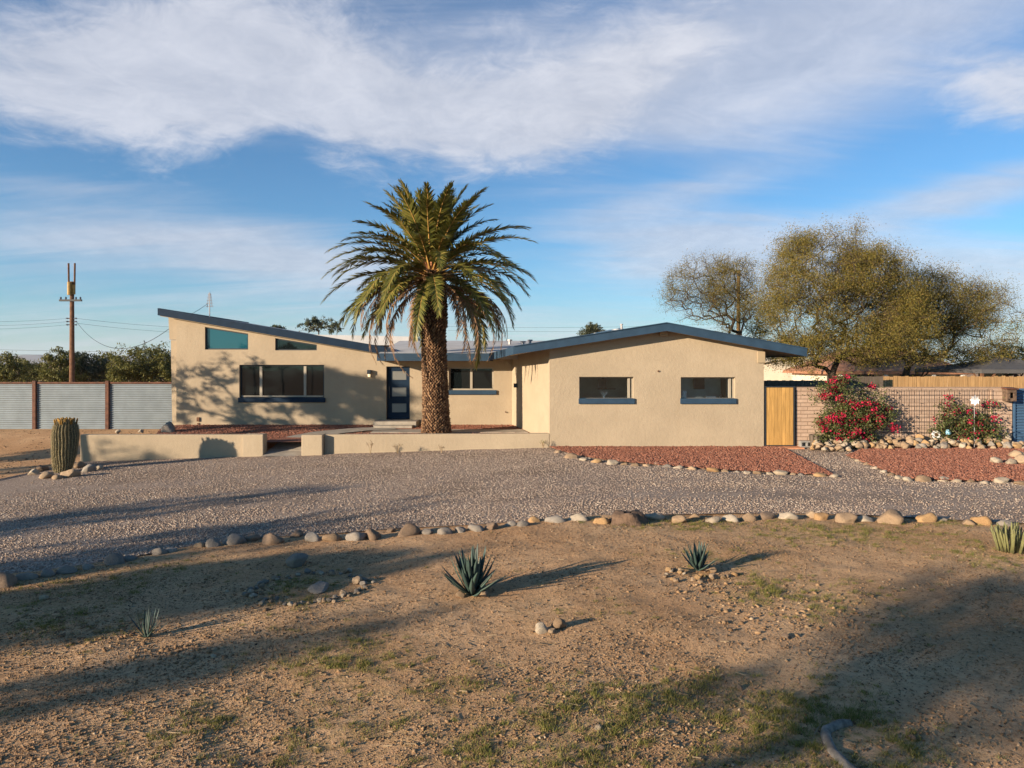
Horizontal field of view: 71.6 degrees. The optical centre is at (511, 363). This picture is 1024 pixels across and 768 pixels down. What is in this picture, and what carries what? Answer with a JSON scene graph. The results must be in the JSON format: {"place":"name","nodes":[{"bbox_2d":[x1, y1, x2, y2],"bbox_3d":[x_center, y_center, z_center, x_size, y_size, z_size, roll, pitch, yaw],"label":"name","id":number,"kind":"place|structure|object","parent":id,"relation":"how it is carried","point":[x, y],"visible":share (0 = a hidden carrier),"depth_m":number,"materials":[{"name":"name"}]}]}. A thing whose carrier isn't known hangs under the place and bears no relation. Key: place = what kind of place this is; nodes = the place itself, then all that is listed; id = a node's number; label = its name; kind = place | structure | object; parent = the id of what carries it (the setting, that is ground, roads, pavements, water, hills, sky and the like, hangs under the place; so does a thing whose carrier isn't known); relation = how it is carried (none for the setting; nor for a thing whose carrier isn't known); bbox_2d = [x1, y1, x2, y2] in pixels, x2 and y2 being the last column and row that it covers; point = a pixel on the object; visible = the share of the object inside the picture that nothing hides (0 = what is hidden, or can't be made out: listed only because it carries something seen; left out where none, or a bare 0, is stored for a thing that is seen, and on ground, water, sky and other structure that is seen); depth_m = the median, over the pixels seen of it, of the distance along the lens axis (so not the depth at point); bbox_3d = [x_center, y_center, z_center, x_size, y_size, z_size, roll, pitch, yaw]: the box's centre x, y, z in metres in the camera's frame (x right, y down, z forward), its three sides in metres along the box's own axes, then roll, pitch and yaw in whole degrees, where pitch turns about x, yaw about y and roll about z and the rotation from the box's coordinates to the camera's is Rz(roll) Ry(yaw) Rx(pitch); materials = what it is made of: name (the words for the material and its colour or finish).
{"place":"outdoors","nodes":[
{"label":"outdoors","id":0,"kind":"place"},
{"bbox_2d":[0,355,147,363],"bbox_3d":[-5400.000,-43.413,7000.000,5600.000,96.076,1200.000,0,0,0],"label":"mountains","id":1,"kind":"structure","parent":0,"point":[32,357],"depth_m":6780.55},
{"bbox_2d":[263,427,394,455],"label":"entry path","id":2,"kind":"structure","parent":0,"point":[286,448],"depth_m":22.96,"materials":[{"name":"concrete"}]},
{"bbox_2d":[157,424,528,441],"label":"terrace red gravel","id":3,"kind":"structure","parent":0,"point":[289,439],"depth_m":25.36,"materials":[{"name":"gravel"}]},
{"bbox_2d":[161,421,174,431],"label":"boulder","id":4,"kind":"object","parent":3,"relation":"on","point":[169,426],"visible":0.69,"depth_m":25.05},
{"bbox_2d":[322,178,537,432],"bbox_3d":[-2.748,-1.822,24.221,7.273,8.669,7.590,0,0,0],"label":"date palm","id":5,"kind":"object","parent":3,"relation":"on","point":[429,226],"visible":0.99,"depth_m":23.38,"materials":[{"name":"green plant"}]},
{"bbox_2d":[370,429,527,432],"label":"patio path","id":6,"kind":"structure","parent":0,"point":[458,431],"depth_m":24.81,"materials":[{"name":"concrete"}]},
{"bbox_2d":[0,364,1023,767],"bbox_3d":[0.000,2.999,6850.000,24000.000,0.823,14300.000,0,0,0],"label":"ground","id":7,"kind":"structure","parent":0,"point":[934,626],"depth_m":6.67,"materials":[{"name":"soil"}]},
{"bbox_2d":[0,572,17,587],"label":"stone","id":8,"kind":"object","parent":7,"relation":"on","point":[7,580],"visible":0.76,"depth_m":8.82,"materials":[{"name":"stone"}]},
{"bbox_2d":[0,351,35,381],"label":"desert bush","id":9,"kind":"object","parent":7,"relation":"on","point":[7,374],"visible":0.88,"depth_m":54.94,"materials":[{"name":"green plant"}]},
{"bbox_2d":[16,572,38,579],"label":"stone","id":10,"kind":"object","parent":7,"relation":"on","point":[26,576],"visible":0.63,"depth_m":9.08,"materials":[{"name":"stone"}]},
{"bbox_2d":[13,359,55,381],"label":"desert bush","id":11,"kind":"object","parent":7,"relation":"on","point":[36,368],"visible":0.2,"depth_m":61.45,"materials":[{"name":"green plant"}]},
{"bbox_2d":[40,569,55,576],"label":"stone","id":12,"kind":"object","parent":7,"relation":"on","point":[47,573],"visible":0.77,"depth_m":9.23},
{"bbox_2d":[34,346,92,381],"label":"desert bush","id":13,"kind":"object","parent":7,"relation":"on","point":[57,363],"visible":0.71,"depth_m":49.23,"materials":[{"name":"green plant"}]},
{"bbox_2d":[50,417,79,472],"bbox_3d":[-12.535,2.297,19.933,0.790,1.614,0.785,0,0,0],"label":"barrel cactus","id":14,"kind":"object","parent":7,"relation":"on","point":[65,438],"visible":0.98,"depth_m":19.73,"materials":[{"name":"plant"}]},
{"bbox_2d":[56,565,77,574],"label":"stone","id":15,"kind":"object","parent":7,"relation":"on","point":[66,569],"visible":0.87,"depth_m":9.39,"materials":[{"name":"stone"}]},
{"bbox_2d":[59,263,81,381],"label":"utility pole","id":16,"kind":"object","parent":7,"relation":"on","point":[71,288],"visible":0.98,"depth_m":44.89,"materials":[{"name":"brown wood"}]},
{"bbox_2d":[60,469,80,477],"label":"stone","id":17,"kind":"object","parent":7,"relation":"on","point":[69,473],"visible":0.82,"depth_m":18.70,"materials":[{"name":"stone"}]},
{"bbox_2d":[0,430,156,477],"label":"dirt crumbs","id":18,"kind":"object","parent":7,"relation":"on","point":[36,453],"visible":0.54,"depth_m":23.76,"materials":[{"name":"soil"}]},
{"bbox_2d":[0,381,171,428],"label":"corrugated fence","id":19,"kind":"object","parent":7,"relation":"on","point":[93,405],"visible":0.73,"depth_m":28.60,"materials":[{"name":"metal"}]},
{"bbox_2d":[64,351,109,381],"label":"desert bush","id":20,"kind":"object","parent":7,"relation":"on","point":[96,368],"visible":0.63,"depth_m":51.71,"materials":[{"name":"green plant"}]},
{"bbox_2d":[92,350,124,381],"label":"desert bush","id":21,"kind":"object","parent":7,"relation":"on","point":[103,357],"visible":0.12,"depth_m":57.67,"materials":[{"name":"green plant"}]},
{"bbox_2d":[103,553,124,565],"bbox_3d":[-5.514,2.732,9.841,0.298,0.224,0.243,0,-2,19],"label":"stone","id":22,"kind":"object","parent":7,"relation":"on","point":[114,559],"visible":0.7,"depth_m":9.79,"materials":[{"name":"stone"}]},
{"bbox_2d":[105,342,154,381],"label":"desert bush","id":23,"kind":"object","parent":7,"relation":"on","point":[126,370],"visible":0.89,"depth_m":49.43,"materials":[{"name":"green plant"}]},
{"bbox_2d":[122,609,169,637],"bbox_3d":[-3.599,2.556,7.021,0.440,0.274,0.374,0,0,-36],"label":"agave plant","id":24,"kind":"object","parent":7,"relation":"on","point":[146,627],"visible":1,"depth_m":7.01,"materials":[{"name":"plant"}]},
{"bbox_2d":[128,341,164,381],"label":"desert bush","id":25,"kind":"object","parent":7,"relation":"on","point":[148,355],"visible":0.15,"depth_m":53.72,"materials":[{"name":"green plant"}]},
{"bbox_2d":[139,341,170,381],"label":"desert bush","id":26,"kind":"object","parent":7,"relation":"on","point":[164,364],"visible":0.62,"depth_m":50.15,"materials":[{"name":"green plant"}]},
{"bbox_2d":[152,548,167,554],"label":"stone","id":27,"kind":"object","parent":7,"relation":"on","point":[159,551],"visible":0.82,"depth_m":10.33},
{"bbox_2d":[80,433,266,461],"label":"garden wall","id":28,"kind":"structure","parent":7,"relation":"on","point":[107,447],"depth_m":22.20,"materials":[{"name":"paint"}]},
{"bbox_2d":[205,538,220,547],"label":"stone","id":29,"kind":"object","parent":7,"relation":"on","point":[212,542],"visible":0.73,"depth_m":10.71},
{"bbox_2d":[222,533,246,544],"bbox_3d":[-4.286,2.728,10.938,0.381,0.253,0.284,0,0,-20],"label":"stone","id":30,"kind":"object","parent":7,"relation":"on","point":[234,539],"visible":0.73,"depth_m":10.86,"materials":[{"name":"stone"}]},
{"bbox_2d":[245,534,259,541],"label":"stone","id":31,"kind":"object","parent":7,"relation":"on","point":[252,537],"visible":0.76,"depth_m":11.08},
{"bbox_2d":[262,533,284,544],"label":"stone","id":32,"kind":"object","parent":7,"relation":"on","point":[270,539],"visible":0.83,"depth_m":10.85,"materials":[{"name":"stone"}]},
{"bbox_2d":[285,553,308,567],"bbox_3d":[-2.897,2.659,9.552,0.314,0.224,0.283,-15,-5,34],"label":"stone","id":33,"kind":"object","parent":7,"relation":"on","point":[294,560],"visible":0.93,"depth_m":9.45,"materials":[{"name":"stone"}]},
{"bbox_2d":[305,532,321,541],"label":"stone","id":34,"kind":"object","parent":7,"relation":"on","point":[311,536],"visible":0.8,"depth_m":10.95,"materials":[{"name":"stone"}]},
{"bbox_2d":[307,581,328,593],"bbox_3d":[-2.288,2.649,8.380,0.220,0.112,0.289,-1,10,6],"label":"stone","id":35,"kind":"object","parent":7,"relation":"on","point":[319,587],"visible":0.99,"depth_m":8.33,"materials":[{"name":"stone"}]},
{"bbox_2d":[295,315,343,334],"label":"eucalyptus tree","id":36,"kind":"object","parent":7,"relation":"on","point":[312,322],"visible":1,"depth_m":61.82,"materials":[{"name":"green plant"}]},
{"bbox_2d":[322,533,341,541],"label":"stone","id":37,"kind":"object","parent":7,"relation":"on","point":[333,537],"visible":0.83,"depth_m":10.92,"materials":[{"name":"stone"}]},
{"bbox_2d":[345,532,365,540],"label":"stone","id":38,"kind":"object","parent":7,"relation":"on","point":[355,536],"visible":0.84,"depth_m":10.95,"materials":[{"name":"stone"}]},
{"bbox_2d":[365,528,380,540],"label":"stone","id":39,"kind":"object","parent":7,"relation":"on","point":[372,535],"visible":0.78,"depth_m":11.01,"materials":[{"name":"stone"}]},
{"bbox_2d":[397,523,420,536],"bbox_3d":[-1.635,2.653,11.270,0.311,0.248,0.345,0,0,28],"label":"stone","id":40,"kind":"object","parent":7,"relation":"on","point":[409,529],"visible":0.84,"depth_m":11.20,"materials":[{"name":"stone"}]},
{"bbox_2d":[302,433,549,455],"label":"garden wall","id":41,"kind":"structure","parent":7,"relation":"on","point":[318,444],"depth_m":22.20,"materials":[{"name":"paint"}]},
{"bbox_2d":[437,527,452,534],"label":"stone","id":42,"kind":"object","parent":7,"relation":"on","point":[443,531],"visible":0.83,"depth_m":11.19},
{"bbox_2d":[2,555,904,671],"bbox_3d":[-0.835,2.660,8.142,10.032,0.173,3.947,0,0,0],"label":"stony rubble","id":43,"kind":"object","parent":7,"relation":"on","point":[224,657],"visible":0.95,"depth_m":7.31,"materials":[{"name":"stone"}]},
{"bbox_2d":[441,544,508,596],"bbox_3d":[-0.431,2.372,8.184,0.791,0.588,0.776,0,0,0],"label":"agave plant","id":44,"kind":"object","parent":7,"relation":"on","point":[475,580],"visible":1,"depth_m":8.13,"materials":[{"name":"plant"}]},
{"bbox_2d":[468,524,483,531],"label":"stone","id":45,"kind":"object","parent":7,"relation":"on","point":[476,528],"visible":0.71,"depth_m":11.29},
{"bbox_2d":[158,308,807,447],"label":"ranch house","id":46,"kind":"structure","parent":7,"relation":"on","point":[227,371],"depth_m":26.35,"materials":[{"name":"paint"}]},
{"bbox_2d":[206,327,247,349],"bbox_3d":[-10.970,-0.990,27.400,1.656,0.866,0.060,0,0,0],"label":"clerestory window","id":47,"kind":"structure","parent":46,"relation":"in","point":[216,339],"depth_m":27.40,"materials":[{"name":"teal glass"}]},
{"bbox_2d":[238,365,324,401],"bbox_3d":[-8.840,0.753,27.370,3.340,1.440,0.260,0,0,0],"label":"window","id":48,"kind":"structure","parent":46,"relation":"in","point":[258,383],"depth_m":27.43,"materials":[{"name":"glass"}]},
{"bbox_2d":[276,338,316,349],"bbox_3d":[-8.300,-0.760,27.400,1.596,0.466,0.060,0,0,0],"label":"clerestory window","id":49,"kind":"structure","parent":46,"relation":"in","point":[281,344],"depth_m":27.40,"materials":[{"name":"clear glass"}]},
{"bbox_2d":[387,367,409,418],"bbox_3d":[-4.380,1.111,27.425,0.896,2.028,0.129,0,0,0],"label":"front door","id":50,"kind":"structure","parent":46,"relation":"in","point":[398,399],"depth_m":27.42,"materials":[{"name":"blue paint"}]},
{"bbox_2d":[448,367,496,394],"bbox_3d":[-1.560,0.651,27.345,1.940,1.048,0.230,0,0,0],"label":"window","id":51,"kind":"structure","parent":46,"relation":"in","point":[462,380],"depth_m":27.43,"materials":[{"name":"glass"}]},
{"bbox_2d":[598,378,606,388],"bbox_3d":[3.400,0.625,25.550,0.640,0.560,0.060,0,0,0],"label":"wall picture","id":52,"kind":"object","parent":46,"relation":"attached to","point":[602,383],"visible":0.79,"depth_m":25.53,"materials":[{"name":"brown wood"}]},
{"bbox_2d":[579,377,634,403],"bbox_3d":[2.955,0.825,22.282,1.750,0.845,0.273,0,0,0],"label":"window","id":53,"kind":"structure","parent":46,"relation":"in","point":[628,400],"depth_m":22.15,"materials":[{"name":"glass"}]},
{"bbox_2d":[693,378,704,388],"bbox_3d":[6.750,0.695,25.660,0.400,0.420,0.040,0,0,0],"label":"wall picture","id":54,"kind":"object","parent":46,"relation":"attached to","point":[698,383],"depth_m":25.64,"materials":[{"name":"brown glass"}]},
{"bbox_2d":[680,377,736,403],"bbox_3d":[6.130,0.830,22.282,1.750,0.835,0.273,0,0,0],"label":"window","id":55,"kind":"structure","parent":46,"relation":"in","point":[729,400],"depth_m":22.15,"materials":[{"name":"glass"}]},
{"bbox_2d":[764,386,794,445],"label":"garden gate","id":56,"kind":"structure","parent":46,"relation":"attached to","point":[779,415],"depth_m":22.21,"materials":[{"name":"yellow wood"}]},
{"bbox_2d":[484,522,497,529],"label":"stone","id":57,"kind":"object","parent":7,"relation":"on","point":[492,525],"visible":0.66,"depth_m":11.38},
{"bbox_2d":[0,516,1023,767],"bbox_3d":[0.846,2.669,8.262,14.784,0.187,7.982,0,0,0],"label":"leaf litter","id":58,"kind":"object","parent":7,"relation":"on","point":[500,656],"visible":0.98,"depth_m":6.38,"materials":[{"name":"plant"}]},
{"bbox_2d":[535,622,547,634],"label":"stone","id":59,"kind":"object","parent":7,"relation":"on","point":[541,628],"visible":1,"depth_m":6.92,"materials":[{"name":"stone"}]},
{"bbox_2d":[545,515,566,522],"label":"stone","id":60,"kind":"object","parent":7,"relation":"on","point":[556,519],"visible":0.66,"depth_m":11.72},
{"bbox_2d":[551,617,566,629],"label":"stone","id":61,"kind":"object","parent":7,"relation":"on","point":[558,623],"visible":0.98,"depth_m":6.99,"materials":[{"name":"stone"}]},
{"bbox_2d":[567,513,588,520],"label":"stone","id":62,"kind":"object","parent":7,"relation":"on","point":[578,517],"visible":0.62,"depth_m":11.83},
{"bbox_2d":[576,322,605,334],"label":"eucalyptus tree","id":63,"kind":"object","parent":7,"relation":"on","point":[591,328],"visible":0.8,"depth_m":63.43,"materials":[{"name":"green plant"}]},
{"bbox_2d":[593,517,610,523],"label":"stone","id":64,"kind":"object","parent":7,"relation":"on","point":[602,520],"visible":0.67,"depth_m":11.61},
{"bbox_2d":[609,510,649,525],"bbox_3d":[1.913,2.547,11.722,0.896,0.245,0.638,0,0,0],"label":"stone","id":65,"kind":"object","parent":7,"relation":"on","point":[631,517],"visible":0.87,"depth_m":11.56,"materials":[{"name":"stone"}]},
{"bbox_2d":[645,513,664,520],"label":"stone","id":66,"kind":"object","parent":7,"relation":"on","point":[655,516],"visible":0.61,"depth_m":11.91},
{"bbox_2d":[672,515,686,522],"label":"stone","id":67,"kind":"object","parent":7,"relation":"on","point":[680,518],"visible":0.84,"depth_m":11.73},
{"bbox_2d":[678,541,716,570],"bbox_3d":[2.367,2.422,8.975,0.517,0.388,0.487,0,0,-33],"label":"agave plant","id":68,"kind":"object","parent":7,"relation":"on","point":[697,559],"visible":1,"depth_m":8.95,"materials":[{"name":"plant"}]},
{"bbox_2d":[652,248,790,337],"bbox_3d":[10.277,-1.549,35.487,6.626,8.831,5.335,0,0,0],"label":"mesquite tree","id":69,"kind":"object","parent":7,"relation":"on","point":[710,285],"visible":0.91,"depth_m":35.02,"materials":[{"name":"green plant"}]},
{"bbox_2d":[721,514,738,522],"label":"stone","id":70,"kind":"object","parent":7,"relation":"on","point":[731,518],"visible":0.87,"depth_m":11.87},
{"bbox_2d":[740,513,756,520],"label":"stone","id":71,"kind":"object","parent":7,"relation":"on","point":[748,517],"visible":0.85,"depth_m":11.94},
{"bbox_2d":[757,511,774,519],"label":"stone","id":72,"kind":"object","parent":7,"relation":"on","point":[767,515],"visible":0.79,"depth_m":12.06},
{"bbox_2d":[777,512,798,519],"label":"stone","id":73,"kind":"object","parent":7,"relation":"on","point":[787,515],"visible":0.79,"depth_m":12.02,"materials":[{"name":"stone"}]},
{"bbox_2d":[814,512,828,520],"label":"stone","id":74,"kind":"object","parent":7,"relation":"on","point":[820,516],"visible":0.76,"depth_m":11.99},
{"bbox_2d":[764,376,882,386],"bbox_3d":[11.874,1.552,27.635,5.100,2.147,0.070,0,0,0],"label":"weathered fence","id":75,"kind":"object","parent":7,"relation":"on","point":[863,379],"visible":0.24,"depth_m":27.60,"materials":[{"name":"wood"}]},
{"bbox_2d":[820,719,856,767],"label":"hose","id":76,"kind":"object","parent":7,"relation":"on","point":[827,731],"visible":0.91,"depth_m":4.91,"materials":[{"name":"rubber"}]},
{"bbox_2d":[835,512,857,522],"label":"stone","id":77,"kind":"object","parent":7,"relation":"on","point":[846,517],"visible":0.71,"depth_m":11.77,"materials":[{"name":"stone"}]},
{"bbox_2d":[736,212,957,380],"bbox_3d":[14.460,-1.918,31.194,8.958,9.606,7.549,0,0,0],"label":"mesquite tree","id":78,"kind":"object","parent":7,"relation":"on","point":[852,280],"visible":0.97,"depth_m":30.38,"materials":[{"name":"green plant"}]},
{"bbox_2d":[802,368,900,448],"bbox_3d":[10.502,1.415,21.956,2.896,2.600,1.459,0,0,0],"label":"bougainvillea","id":79,"kind":"object","parent":7,"relation":"on","point":[841,422],"visible":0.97,"depth_m":21.78,"materials":[{"name":"green plant"}]},
{"bbox_2d":[856,515,873,521],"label":"stone","id":80,"kind":"object","parent":7,"relation":"on","point":[864,518],"visible":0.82,"depth_m":11.83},
{"bbox_2d":[877,509,903,524],"bbox_3d":[6.288,2.579,11.809,0.408,0.332,0.428,0,0,28],"label":"stone","id":81,"kind":"object","parent":7,"relation":"on","point":[892,516],"visible":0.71,"depth_m":11.67,"materials":[{"name":"stone"}]},
{"bbox_2d":[795,387,1011,447],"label":"block wall","id":82,"kind":"structure","parent":7,"relation":"on","point":[917,418],"depth_m":22.27,"materials":[{"name":"brick"}]},
{"bbox_2d":[881,389,992,442],"bbox_3d":[13.267,1.632,22.217,3.467,1.692,0.101,0,0,0],"label":"wire trellis","id":83,"kind":"object","parent":82,"relation":"attached to","point":[891,405],"visible":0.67,"depth_m":22.18,"materials":[{"name":"metal"}]},
{"bbox_2d":[1001,387,1018,400],"bbox_3d":[15.474,0.939,22.075,0.370,0.430,0.270,0,0,0],"label":"wall mailbox","id":84,"kind":"object","parent":82,"relation":"attached to","point":[1009,393],"depth_m":21.99,"materials":[{"name":"wood"}]},
{"bbox_2d":[1012,388,1023,441],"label":"blue metal panel","id":85,"kind":"object","parent":82,"relation":"attached to","point":[1018,420],"visible":0.72,"depth_m":22.26,"materials":[{"name":"metal"}]},
{"bbox_2d":[915,513,937,521],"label":"stone","id":86,"kind":"object","parent":7,"relation":"on","point":[929,517],"visible":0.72,"depth_m":11.77,"materials":[{"name":"stone"}]},
{"bbox_2d":[863,256,1023,376],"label":"mesquite tree","id":87,"kind":"object","parent":7,"relation":"on","point":[970,311],"visible":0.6,"depth_m":32.33,"materials":[{"name":"green plant"}]},
{"bbox_2d":[883,376,1023,387],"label":"picket fence","id":88,"kind":"object","parent":7,"relation":"on","point":[953,381],"visible":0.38,"depth_m":28.00,"materials":[{"name":"brown wood"}]},
{"bbox_2d":[926,389,1008,446],"bbox_3d":[14.168,1.749,22.122,2.623,1.947,1.141,0,0,0],"label":"bougainvillea","id":89,"kind":"object","parent":7,"relation":"on","point":[980,430],"visible":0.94,"depth_m":21.98,"materials":[{"name":"green plant"}]},
{"bbox_2d":[915,357,1023,376],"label":"house roof","id":90,"kind":"object","parent":7,"relation":"on","point":[1015,366],"visible":0.66,"depth_m":31.07,"materials":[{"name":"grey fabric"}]},
{"bbox_2d":[970,516,991,525],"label":"stone","id":91,"kind":"object","parent":7,"relation":"on","point":[983,520],"visible":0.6,"depth_m":11.60,"materials":[{"name":"stone"}]},
{"bbox_2d":[963,336,1023,376],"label":"desert tree","id":92,"kind":"object","parent":7,"relation":"on","point":[1015,355],"visible":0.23,"depth_m":39.78,"materials":[{"name":"green plant"}]},
{"bbox_2d":[990,521,1023,553],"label":"cactus clump","id":93,"kind":"object","parent":7,"relation":"on","point":[1005,533],"visible":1,"depth_m":9.86,"materials":[{"name":"plant"}]},
{"bbox_2d":[0,447,1023,573],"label":"gravel driveway","id":94,"kind":"structure","parent":0,"point":[10,485],"depth_m":14.66,"materials":[{"name":"gravel"}]},
{"bbox_2d":[39,471,54,478],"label":"stone","id":95,"kind":"object","parent":94,"relation":"on","point":[45,475],"visible":0.8,"depth_m":18.66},
{"bbox_2d":[81,464,96,471],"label":"stone","id":96,"kind":"object","parent":94,"relation":"on","point":[89,467],"visible":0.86,"depth_m":19.74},
{"bbox_2d":[550,445,1023,480],"bbox_3d":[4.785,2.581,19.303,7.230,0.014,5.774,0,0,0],"label":"red gravel bed","id":97,"kind":"object","parent":94,"relation":"on","point":[707,461],"visible":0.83,"depth_m":18.98,"materials":[{"name":"gravel"}]},
{"bbox_2d":[809,434,823,447],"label":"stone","id":98,"kind":"object","parent":94,"relation":"on","point":[811,438],"visible":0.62,"depth_m":21.89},
{"bbox_2d":[915,475,931,481],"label":"stone","id":99,"kind":"object","parent":94,"relation":"on","point":[922,478],"visible":0.91,"depth_m":15.79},
{"bbox_2d":[859,447,1022,480],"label":"red gravel bed","id":100,"kind":"object","parent":94,"relation":"on","point":[943,464],"visible":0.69,"depth_m":17.88,"materials":[{"name":"gravel"}]},
{"bbox_2d":[970,396,979,446],"bbox_3d":[14.235,1.757,21.850,0.340,1.637,0.060,0,0,0],"label":"flower spinner","id":101,"kind":"object","parent":100,"relation":"on","point":[974,400],"visible":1,"depth_m":21.85,"materials":[{"name":"grey metal"}]},
{"bbox_2d":[993,477,1009,483],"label":"stone","id":102,"kind":"object","parent":100,"relation":"on","point":[1001,480],"visible":0.78,"depth_m":15.60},
{"bbox_2d":[0,514,1023,767],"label":"grass","id":103,"kind":"structure","parent":0,"point":[668,694],"depth_m":5.42,"materials":[{"name":"plant"}]},
{"bbox_2d":[0,0,1023,363],"label":"sky","id":104,"kind":"structure","parent":0,"point":[175,153],"materials":[{"name":"blue"}]},
{"bbox_2d":[449,324,699,327],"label":"overhead wire","id":105,"kind":"object","parent":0,"point":[550,327],"visible":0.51,"depth_m":75.00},
{"bbox_2d":[764,358,809,380],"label":"cream house","id":106,"kind":"structure","parent":0,"point":[770,374],"depth_m":52.00,"materials":[{"name":"paint"}]},
{"bbox_2d":[783,350,971,386],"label":"tiled house","id":107,"kind":"structure","parent":0,"point":[844,368],"depth_m":44.60,"materials":[{"name":"tile"}]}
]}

